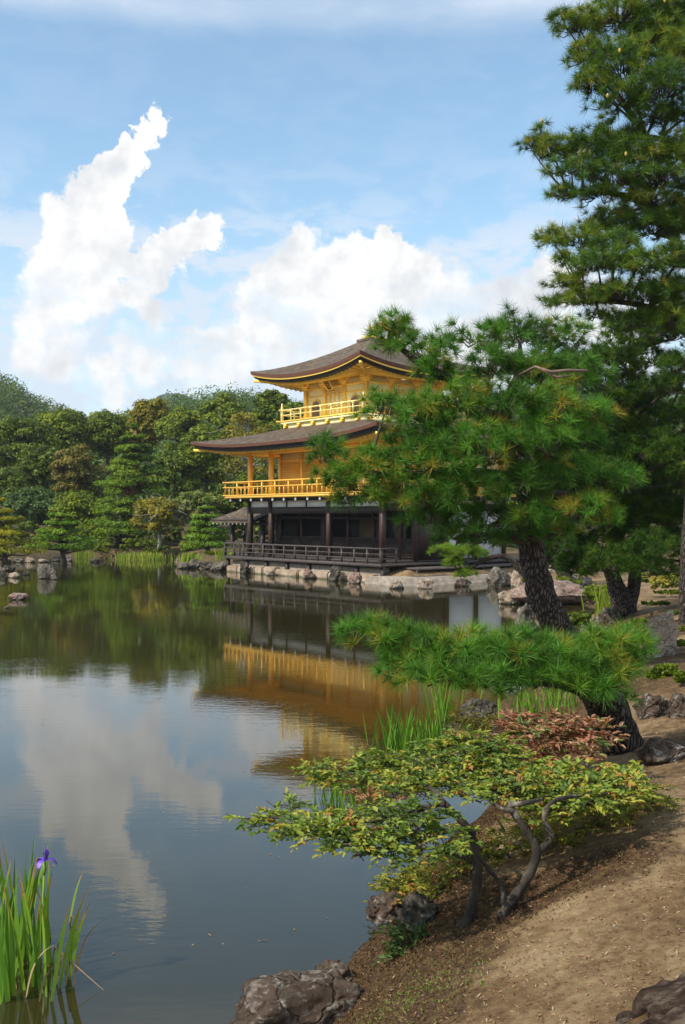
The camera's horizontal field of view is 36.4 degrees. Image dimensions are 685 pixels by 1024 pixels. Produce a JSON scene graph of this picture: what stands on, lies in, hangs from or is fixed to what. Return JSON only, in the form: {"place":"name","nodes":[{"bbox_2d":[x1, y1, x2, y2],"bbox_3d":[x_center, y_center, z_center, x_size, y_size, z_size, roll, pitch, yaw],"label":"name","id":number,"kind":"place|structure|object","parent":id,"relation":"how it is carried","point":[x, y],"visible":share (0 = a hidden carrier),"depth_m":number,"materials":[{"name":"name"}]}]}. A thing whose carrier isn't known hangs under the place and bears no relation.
{"place":"outdoors","nodes":[
{"label":"outdoors","id":0,"kind":"place"},
{"bbox_2d":[0,497,47,567],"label":"pine tree","id":1,"kind":"object","parent":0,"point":[8,533],"visible":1,"depth_m":63.76,"materials":[{"name":"green plant"}]},
{"bbox_2d":[20,507,95,564],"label":"pine tree","id":2,"kind":"object","parent":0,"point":[58,532],"visible":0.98,"depth_m":67.53,"materials":[{"name":"green plant"}]},
{"bbox_2d":[129,490,194,556],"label":"broadleaf tree","id":3,"kind":"object","parent":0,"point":[158,509],"visible":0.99,"depth_m":79.19,"materials":[{"name":"green plant"}]},
{"bbox_2d":[0,556,596,1023],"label":"water","id":4,"kind":"structure","parent":0,"point":[160,720],"depth_m":13.65,"materials":[{"name":"green liquid"}]},
{"bbox_2d":[8,593,27,599],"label":"rock","id":5,"kind":"object","parent":4,"relation":"on","point":[17,596],"visible":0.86,"depth_m":39.43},
{"bbox_2d":[37,563,56,578],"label":"rock","id":6,"kind":"object","parent":4,"relation":"in","point":[46,571],"visible":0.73,"depth_m":52.57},
{"bbox_2d":[0,840,103,1004],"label":"iris plant","id":7,"kind":"object","parent":4,"relation":"in","point":[17,949],"visible":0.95,"depth_m":7.07,"materials":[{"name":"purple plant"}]},
{"bbox_2d":[74,550,94,557],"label":"reed clump","id":8,"kind":"object","parent":4,"relation":"in","point":[82,554],"visible":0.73,"depth_m":78.42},
{"bbox_2d":[108,551,179,559],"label":"reed clump","id":9,"kind":"object","parent":4,"relation":"in","point":[134,555],"visible":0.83,"depth_m":74.85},
{"bbox_2d":[177,562,190,568],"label":"rock","id":10,"kind":"object","parent":4,"relation":"in","point":[183,565],"visible":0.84,"depth_m":62.44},
{"bbox_2d":[200,561,213,568],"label":"rock","id":11,"kind":"object","parent":4,"relation":"on","point":[205,564],"visible":0.84,"depth_m":61.82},
{"bbox_2d":[210,562,224,570],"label":"rock","id":12,"kind":"object","parent":4,"relation":"on","point":[217,566],"visible":0.9,"depth_m":59.85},
{"bbox_2d":[240,562,248,573],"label":"rock","id":13,"kind":"object","parent":4,"relation":"in","point":[244,568],"visible":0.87,"depth_m":57.23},
{"bbox_2d":[302,568,313,578],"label":"rock","id":14,"kind":"object","parent":4,"relation":"in","point":[308,573],"visible":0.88,"depth_m":52.59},
{"bbox_2d":[328,566,340,580],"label":"rock","id":15,"kind":"object","parent":4,"relation":"in","point":[335,572],"visible":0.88,"depth_m":50.67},
{"bbox_2d":[313,781,356,812],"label":"reed clump","id":16,"kind":"object","parent":4,"relation":"in","point":[342,798],"visible":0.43,"depth_m":11.29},
{"bbox_2d":[349,572,361,583],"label":"rock","id":17,"kind":"object","parent":4,"relation":"in","point":[355,578],"visible":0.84,"depth_m":48.82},
{"bbox_2d":[389,581,403,588],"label":"rock","id":18,"kind":"object","parent":4,"relation":"on","point":[396,585],"visible":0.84,"depth_m":45.37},
{"bbox_2d":[362,700,443,754],"bbox_3d":[0.835,2.969,14.209,1.140,0.762,0.839,0,0,0],"label":"reed clump","id":19,"kind":"object","parent":4,"relation":"in","point":[395,741],"visible":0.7,"depth_m":14.12,"materials":[{"name":"plant"}]},
{"bbox_2d":[417,578,433,588],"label":"rock","id":20,"kind":"object","parent":4,"relation":"on","point":[427,583],"visible":0.88,"depth_m":45.37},
{"bbox_2d":[420,707,444,744],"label":"reed clump","id":21,"kind":"object","parent":4,"relation":"in","point":[435,730],"visible":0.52,"depth_m":14.64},
{"bbox_2d":[421,680,481,721],"bbox_3d":[1.711,2.931,16.559,0.935,0.853,0.825,0,0,0],"label":"reed clump","id":22,"kind":"object","parent":4,"relation":"in","point":[442,700],"visible":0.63,"depth_m":16.41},
{"bbox_2d":[388,562,519,576],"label":"step platform","id":23,"kind":"structure","parent":4,"relation":"on","point":[439,568],"depth_m":51.01,"materials":[{"name":"stone"}]},
{"bbox_2d":[454,578,471,586],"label":"rock","id":24,"kind":"object","parent":4,"relation":"in","point":[459,582],"visible":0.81,"depth_m":46.78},
{"bbox_2d":[486,566,506,585],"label":"rock","id":25,"kind":"object","parent":4,"relation":"in","point":[496,576],"visible":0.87,"depth_m":47.08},
{"bbox_2d":[498,590,519,604],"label":"rock","id":26,"kind":"object","parent":4,"relation":"in","point":[504,597],"visible":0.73,"depth_m":37.49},
{"bbox_2d":[515,603,537,631],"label":"rock","id":27,"kind":"object","parent":4,"relation":"in","point":[526,612],"visible":0.56,"depth_m":28.65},
{"bbox_2d":[510,580,587,603],"bbox_3d":[7.459,3.067,38.100,2.966,1.138,2.862,0,0,0],"label":"rock","id":28,"kind":"object","parent":4,"relation":"in","point":[567,592],"visible":0.57,"depth_m":37.20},
{"bbox_2d":[0,407,684,1023],"bbox_3d":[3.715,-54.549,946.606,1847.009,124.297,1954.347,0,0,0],"label":"ground","id":29,"kind":"structure","parent":0,"point":[566,999],"depth_m":6.04,"materials":[{"name":"soil"}]},
{"bbox_2d":[0,466,28,527],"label":"broadleaf tree","id":30,"kind":"object","parent":29,"relation":"on","point":[10,485],"visible":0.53,"depth_m":94.78,"materials":[{"name":"green plant"}]},
{"bbox_2d":[1,519,40,537],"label":"shrub","id":31,"kind":"object","parent":29,"relation":"on","point":[27,524],"visible":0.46,"depth_m":85.41,"materials":[{"name":"green plant"}]},
{"bbox_2d":[2,485,57,534],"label":"broadleaf tree","id":32,"kind":"object","parent":29,"relation":"on","point":[35,512],"visible":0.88,"depth_m":90.93,"materials":[{"name":"green plant"}]},
{"bbox_2d":[0,415,64,485],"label":"broadleaf tree","id":33,"kind":"object","parent":29,"relation":"on","point":[27,428],"visible":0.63,"depth_m":106.73,"materials":[{"name":"green plant"}]},
{"bbox_2d":[13,443,71,508],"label":"broadleaf tree","id":34,"kind":"object","parent":29,"relation":"on","point":[31,465],"visible":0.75,"depth_m":100.62,"materials":[{"name":"green plant"}]},
{"bbox_2d":[26,407,100,456],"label":"broadleaf tree","id":35,"kind":"object","parent":29,"relation":"on","point":[65,422],"visible":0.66,"depth_m":114.47,"materials":[{"name":"green plant"}]},
{"bbox_2d":[49,489,102,543],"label":"broadleaf tree","id":36,"kind":"object","parent":29,"relation":"on","point":[72,503],"visible":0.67,"depth_m":86.93,"materials":[{"name":"green plant"}]},
{"bbox_2d":[47,443,110,501],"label":"broadleaf tree","id":37,"kind":"object","parent":29,"relation":"on","point":[76,458],"visible":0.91,"depth_m":94.94,"materials":[{"name":"green plant"}]},
{"bbox_2d":[71,523,105,539],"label":"shrub","id":38,"kind":"object","parent":29,"relation":"on","point":[84,529],"visible":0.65,"depth_m":83.25,"materials":[{"name":"green plant"}]},
{"bbox_2d":[93,541,114,552],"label":"shrub","id":39,"kind":"object","parent":29,"relation":"on","point":[106,544],"visible":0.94,"depth_m":76.61,"materials":[{"name":"green plant"}]},
{"bbox_2d":[83,408,138,496],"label":"broadleaf tree","id":40,"kind":"object","parent":29,"relation":"on","point":[113,429],"visible":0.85,"depth_m":116.15,"materials":[{"name":"green plant"}]},
{"bbox_2d":[74,490,163,547],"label":"pine tree","id":41,"kind":"object","parent":29,"relation":"on","point":[115,530],"visible":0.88,"depth_m":83.25,"materials":[{"name":"green plant"}]},
{"bbox_2d":[86,423,175,543],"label":"pine tree","id":42,"kind":"object","parent":29,"relation":"on","point":[127,476],"visible":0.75,"depth_m":87.13,"materials":[{"name":"green plant"}]},
{"bbox_2d":[119,538,142,550],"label":"shrub","id":43,"kind":"object","parent":29,"relation":"on","point":[122,547],"visible":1,"depth_m":80.79,"materials":[{"name":"green plant"}]},
{"bbox_2d":[125,397,173,519],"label":"broadleaf tree","id":44,"kind":"object","parent":29,"relation":"on","point":[144,414],"visible":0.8,"depth_m":114.68,"materials":[{"name":"green plant"}]},
{"bbox_2d":[154,544,173,553],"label":"shrub","id":45,"kind":"object","parent":29,"relation":"on","point":[161,548],"visible":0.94,"depth_m":78.69,"materials":[{"name":"green plant"}]},
{"bbox_2d":[147,393,196,404],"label":"forest","id":46,"kind":"object","parent":29,"relation":"on","point":[163,396],"depth_m":1081.86,"materials":[{"name":"green plant"}]},
{"bbox_2d":[148,450,200,518],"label":"broadleaf tree","id":47,"kind":"object","parent":29,"relation":"on","point":[173,462],"visible":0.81,"depth_m":96.95,"materials":[{"name":"green plant"}]},
{"bbox_2d":[161,524,188,542],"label":"shrub","id":48,"kind":"object","parent":29,"relation":"on","point":[175,535],"visible":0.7,"depth_m":85.25,"materials":[{"name":"green plant"}]},
{"bbox_2d":[152,406,204,520],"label":"broadleaf tree","id":49,"kind":"object","parent":29,"relation":"on","point":[176,422],"visible":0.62,"depth_m":110.72,"materials":[{"name":"green plant"}]},
{"bbox_2d":[178,539,194,551],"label":"shrub","id":50,"kind":"object","parent":29,"relation":"on","point":[182,548],"visible":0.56,"depth_m":76.62,"materials":[{"name":"green plant"}]},
{"bbox_2d":[177,551,205,562],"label":"reed clump","id":51,"kind":"object","parent":29,"relation":"on","point":[187,558],"visible":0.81,"depth_m":64.66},
{"bbox_2d":[188,558,200,567],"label":"rock","id":52,"kind":"object","parent":29,"relation":"on","point":[194,563],"visible":0.66,"depth_m":62.95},
{"bbox_2d":[171,489,227,544],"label":"broadleaf tree","id":53,"kind":"object","parent":29,"relation":"on","point":[189,497],"visible":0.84,"depth_m":81.18,"materials":[{"name":"green plant"}]},
{"bbox_2d":[177,425,233,512],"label":"broadleaf tree","id":54,"kind":"object","parent":29,"relation":"on","point":[206,463],"visible":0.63,"depth_m":99.07,"materials":[{"name":"green plant"}]},
{"bbox_2d":[180,497,237,550],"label":"pine tree","id":55,"kind":"object","parent":29,"relation":"on","point":[206,539],"visible":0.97,"depth_m":72.37,"materials":[{"name":"green plant"}]},
{"bbox_2d":[194,391,248,524],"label":"broadleaf tree","id":56,"kind":"object","parent":29,"relation":"on","point":[224,406],"visible":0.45,"depth_m":106.86,"materials":[{"name":"green plant"}]},
{"bbox_2d":[214,547,242,560],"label":"reed clump","id":57,"kind":"object","parent":29,"relation":"on","point":[220,552],"visible":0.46,"depth_m":62.49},
{"bbox_2d":[213,527,243,540],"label":"shrub","id":58,"kind":"object","parent":29,"relation":"on","point":[238,533],"visible":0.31,"depth_m":83.16,"materials":[{"name":"green plant"}]},
{"bbox_2d":[189,411,277,479],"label":"broadleaf tree","id":59,"kind":"object","parent":29,"relation":"on","point":[235,465],"visible":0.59,"depth_m":85.34,"materials":[{"name":"green plant"}]},
{"bbox_2d":[209,471,267,546],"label":"broadleaf tree","id":60,"kind":"object","parent":29,"relation":"on","point":[234,506],"visible":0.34,"depth_m":82.91,"materials":[{"name":"green plant"}]},
{"bbox_2d":[253,479,277,534],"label":"broadleaf tree","id":61,"kind":"object","parent":29,"relation":"on","point":[256,528],"visible":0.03,"depth_m":79.62,"materials":[{"name":"green plant"}]},
{"bbox_2d":[249,388,290,430],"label":"broadleaf tree","id":62,"kind":"object","parent":29,"relation":"on","point":[271,402],"visible":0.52,"depth_m":102.85,"materials":[{"name":"green plant"}]},
{"bbox_2d":[271,401,302,429],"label":"broadleaf tree","id":63,"kind":"object","parent":29,"relation":"on","point":[288,405],"visible":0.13,"depth_m":95.06,"materials":[{"name":"green plant"}]},
{"bbox_2d":[229,968,359,1023],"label":"rock","id":64,"kind":"object","parent":29,"relation":"on","point":[326,996],"visible":0.91,"depth_m":6.22,"materials":[{"name":"stone"}]},
{"bbox_2d":[227,559,388,581],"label":"retaining wall","id":65,"kind":"structure","parent":29,"relation":"on","point":[320,571],"depth_m":54.33,"materials":[{"name":"beige stone"}]},
{"bbox_2d":[314,959,355,981],"bbox_3d":[-0.046,3.083,6.824,0.295,0.267,0.224,0,0,-25],"label":"rock","id":66,"kind":"object","parent":29,"relation":"on","point":[343,969],"visible":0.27,"depth_m":6.82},
{"bbox_2d":[0,371,684,514],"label":"forest","id":67,"kind":"object","parent":29,"relation":"on","point":[25,403],"visible":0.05,"depth_m":274.79,"materials":[{"name":"green plant"}]},
{"bbox_2d":[190,325,519,575],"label":"golden pavilion","id":68,"kind":"structure","parent":29,"relation":"on","point":[310,529],"depth_m":55.71,"materials":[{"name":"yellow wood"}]},
{"bbox_2d":[311,399,320,416],"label":"window","id":69,"kind":"structure","parent":68,"relation":"in","point":[316,402],"depth_m":57.61,"materials":[{"name":"paper"}]},
{"bbox_2d":[326,389,342,414],"bbox_3d":[-0.401,-5.866,56.201,0.073,1.390,1.590,0,0,-38],"label":"door","id":70,"kind":"structure","parent":68,"relation":"in","point":[334,398],"depth_m":56.18,"materials":[{"name":"gold metal"}]},
{"bbox_2d":[350,393,360,411],"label":"window","id":71,"kind":"structure","parent":68,"relation":"in","point":[352,397],"depth_m":54.84,"materials":[{"name":"paper"}]},
{"bbox_2d":[342,782,417,866],"bbox_3d":[0.387,2.768,9.139,0.723,0.891,0.576,0,0,22],"label":"shrub","id":72,"kind":"object","parent":29,"relation":"on","point":[363,796],"visible":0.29,"depth_m":9.12,"materials":[{"name":"green plant"}]},
{"bbox_2d":[365,891,403,929],"bbox_3d":[0.335,3.013,7.859,0.286,0.304,0.302,0,0,-40],"label":"rock","id":73,"kind":"object","parent":29,"relation":"on","point":[380,910],"visible":0.65,"depth_m":7.79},
{"bbox_2d":[371,919,431,966],"bbox_3d":[0.437,2.751,6.744,0.513,0.297,0.571,0,0,0],"label":"shrub","id":74,"kind":"object","parent":29,"relation":"on","point":[396,936],"visible":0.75,"depth_m":6.63,"materials":[{"name":"green plant"}]},
{"bbox_2d":[395,891,437,932],"bbox_3d":[0.492,2.699,6.944,0.288,0.333,0.276,0,0,0],"label":"rock","id":75,"kind":"object","parent":29,"relation":"on","point":[419,908],"visible":0.6,"depth_m":6.90,"materials":[{"name":"stone"}]},
{"bbox_2d":[364,574,487,586],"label":"stone terrace","id":76,"kind":"structure","parent":29,"relation":"on","point":[411,581],"depth_m":48.18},
{"bbox_2d":[222,723,663,928],"bbox_3d":[0.637,2.085,6.961,2.999,1.049,2.043,0,0,-22],"label":"garden tree","id":77,"kind":"object","parent":29,"relation":"on","point":[572,796],"visible":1,"depth_m":6.58,"materials":[{"name":"green plant"}]},
{"bbox_2d":[443,705,502,776],"bbox_3d":[1.721,2.792,12.477,1.076,0.880,0.847,0,0,23],"label":"shrub","id":78,"kind":"object","parent":29,"relation":"on","point":[485,723],"visible":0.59,"depth_m":12.49,"materials":[{"name":"green plant"}]},
{"bbox_2d":[300,298,652,638],"bbox_3d":[1.730,-0.121,14.134,4.699,5.971,3.209,0,0,0],"label":"pine tree","id":79,"kind":"object","parent":29,"relation":"on","point":[532,513],"visible":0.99,"depth_m":13.70,"materials":[{"name":"green plant"}]},
{"bbox_2d":[459,698,497,725],"bbox_3d":[1.974,2.893,14.970,0.621,0.456,0.506,0,0,0],"label":"rock","id":80,"kind":"object","parent":29,"relation":"on","point":[482,707],"visible":0.55,"depth_m":14.85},
{"bbox_2d":[324,604,663,755],"bbox_3d":[1.466,1.784,9.334,3.294,1.952,1.694,0,0,-7],"label":"pine tree","id":81,"kind":"object","parent":29,"relation":"on","point":[585,665],"visible":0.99,"depth_m":9.08,"materials":[{"name":"green plant"}]},
{"bbox_2d":[334,736,684,1023],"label":"moss","id":82,"kind":"object","parent":29,"relation":"on","point":[475,822],"visible":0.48,"depth_m":6.34,"materials":[{"name":"plant"}]},
{"bbox_2d":[343,650,684,1023],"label":"leaf litter","id":83,"kind":"object","parent":29,"relation":"on","point":[677,952],"visible":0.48,"depth_m":5.65,"materials":[{"name":"plant"}]},
{"bbox_2d":[511,570,524,587],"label":"rock","id":84,"kind":"object","parent":29,"relation":"on","point":[516,577],"visible":0.54,"depth_m":45.98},
{"bbox_2d":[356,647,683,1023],"bbox_3d":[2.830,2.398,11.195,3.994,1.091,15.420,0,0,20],"label":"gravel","id":85,"kind":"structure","parent":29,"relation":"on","point":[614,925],"depth_m":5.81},
{"bbox_2d":[362,772,681,905],"bbox_3d":[1.216,2.515,7.721,2.501,1.244,1.234,0,0,25],"label":"shrub","id":86,"kind":"object","parent":29,"relation":"on","point":[413,871],"visible":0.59,"depth_m":7.55,"materials":[{"name":"green plant"}]},
{"bbox_2d":[498,686,546,718],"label":"reed clump","id":87,"kind":"object","parent":29,"relation":"on","point":[527,703],"visible":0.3,"depth_m":13.61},
{"bbox_2d":[532,687,579,721],"bbox_3d":[2.766,2.219,13.094,0.968,0.763,0.835,0,0,30],"label":"reed clump","id":88,"kind":"object","parent":29,"relation":"on","point":[550,701],"visible":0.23,"depth_m":13.03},
{"bbox_2d":[429,293,684,616],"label":"pine tree","id":89,"kind":"object","parent":29,"relation":"on","point":[659,449],"visible":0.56,"depth_m":24.71,"materials":[{"name":"green plant"}]},
{"bbox_2d":[484,705,629,807],"bbox_3d":[1.581,2.098,8.637,1.098,1.129,1.740,0,0,-27],"label":"shrub","id":90,"kind":"object","parent":29,"relation":"on","point":[519,727],"visible":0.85,"depth_m":8.25,"materials":[{"name":"brown plant"}]},
{"bbox_2d":[550,536,584,586],"bbox_3d":[8.443,1.145,39.964,3.339,4.075,2.061,0,0,0],"label":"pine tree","id":91,"kind":"object","parent":29,"relation":"on","point":[562,575],"depth_m":39.83,"materials":[{"name":"green plant"}]},
{"bbox_2d":[556,575,581,583],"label":"shrub","id":92,"kind":"object","parent":29,"relation":"on","point":[577,581],"visible":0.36,"depth_m":39.51,"materials":[{"name":"green plant"}]},
{"bbox_2d":[567,610,591,625],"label":"shrub","id":93,"kind":"object","parent":29,"relation":"on","point":[578,617],"visible":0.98,"depth_m":23.89,"materials":[{"name":"green plant"}]},
{"bbox_2d":[572,574,592,586],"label":"rock","id":94,"kind":"object","parent":29,"relation":"on","point":[588,582],"visible":0.26,"depth_m":41.07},
{"bbox_2d":[579,581,610,615],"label":"reed clump","id":95,"kind":"object","parent":29,"relation":"on","point":[603,599],"visible":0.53,"depth_m":29.46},
{"bbox_2d":[582,584,607,601],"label":"shrub","id":96,"kind":"object","parent":29,"relation":"on","point":[588,591],"visible":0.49,"depth_m":32.86,"materials":[{"name":"green plant"}]},
{"bbox_2d":[511,0,684,624],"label":"pine tree","id":97,"kind":"object","parent":29,"relation":"on","point":[647,32],"visible":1,"depth_m":19.59,"materials":[{"name":"green plant"}]},
{"bbox_2d":[588,614,618,636],"bbox_3d":[5.833,2.627,23.203,0.689,0.721,0.498,0,0,0],"label":"rock","id":98,"kind":"object","parent":29,"relation":"on","point":[606,620],"visible":0.29,"depth_m":23.09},
{"bbox_2d":[598,606,621,620],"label":"rock","id":99,"kind":"object","parent":29,"relation":"on","point":[613,611],"visible":0.54,"depth_m":26.88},
{"bbox_2d":[628,617,648,628],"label":"shrub","id":100,"kind":"object","parent":29,"relation":"on","point":[644,619],"visible":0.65,"depth_m":19.86,"materials":[{"name":"green plant"}]},
{"bbox_2d":[614,972,684,1023],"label":"rock","id":101,"kind":"object","parent":29,"relation":"on","point":[661,1002],"visible":0.98,"depth_m":4.55,"materials":[{"name":"stone"}]},
{"bbox_2d":[632,693,667,719],"bbox_3d":[3.387,2.136,11.322,0.382,0.338,0.310,0,0,-20],"label":"rock","id":102,"kind":"object","parent":29,"relation":"on","point":[656,706],"visible":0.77,"depth_m":11.24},
{"bbox_2d":[641,600,670,605],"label":"shrub","id":103,"kind":"object","parent":29,"relation":"on","point":[653,603],"visible":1,"depth_m":25.83,"materials":[{"name":"green plant"}]},
{"bbox_2d":[631,737,684,765],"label":"rock","id":104,"kind":"object","parent":29,"relation":"on","point":[655,751],"visible":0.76,"depth_m":9.09,"materials":[{"name":"stone"}]},
{"bbox_2d":[635,460,684,524],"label":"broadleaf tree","id":105,"kind":"object","parent":29,"relation":"on","point":[664,474],"visible":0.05,"depth_m":78.30,"materials":[{"name":"green plant"}]},
{"bbox_2d":[641,572,679,588],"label":"shrub","id":106,"kind":"object","parent":29,"relation":"on","point":[663,582],"visible":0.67,"depth_m":32.53,"materials":[{"name":"green plant"}]},
{"bbox_2d":[643,609,678,657],"bbox_3d":[4.549,1.877,14.888,0.495,0.967,0.303,0,0,0],"label":"rock","id":107,"kind":"object","parent":29,"relation":"on","point":[669,627],"visible":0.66,"depth_m":14.80,"materials":[{"name":"stone"}]},
{"bbox_2d":[645,663,679,679],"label":"shrub","id":108,"kind":"object","parent":29,"relation":"on","point":[657,672],"visible":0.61,"depth_m":13.11,"materials":[{"name":"green plant"}]},
{"bbox_2d":[652,589,678,594],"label":"shrub","id":109,"kind":"object","parent":29,"relation":"on","point":[669,591],"visible":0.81,"depth_m":29.76,"materials":[{"name":"green plant"}]},
{"bbox_2d":[667,692,684,717],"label":"rock","id":110,"kind":"object","parent":29,"relation":"on","point":[676,705],"visible":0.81,"depth_m":10.97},
{"bbox_2d":[673,669,684,683],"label":"shrub","id":111,"kind":"object","parent":29,"relation":"on","point":[678,676],"visible":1,"depth_m":12.44,"materials":[{"name":"green plant"}]},
{"bbox_2d":[0,0,684,418],"label":"sky","id":112,"kind":"structure","parent":0,"point":[194,194],"materials":[{"name":"blue"}]},
{"bbox_2d":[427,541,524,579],"bbox_3d":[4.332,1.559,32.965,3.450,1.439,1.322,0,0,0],"label":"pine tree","id":113,"kind":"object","parent":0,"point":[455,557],"visible":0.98,"depth_m":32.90,"materials":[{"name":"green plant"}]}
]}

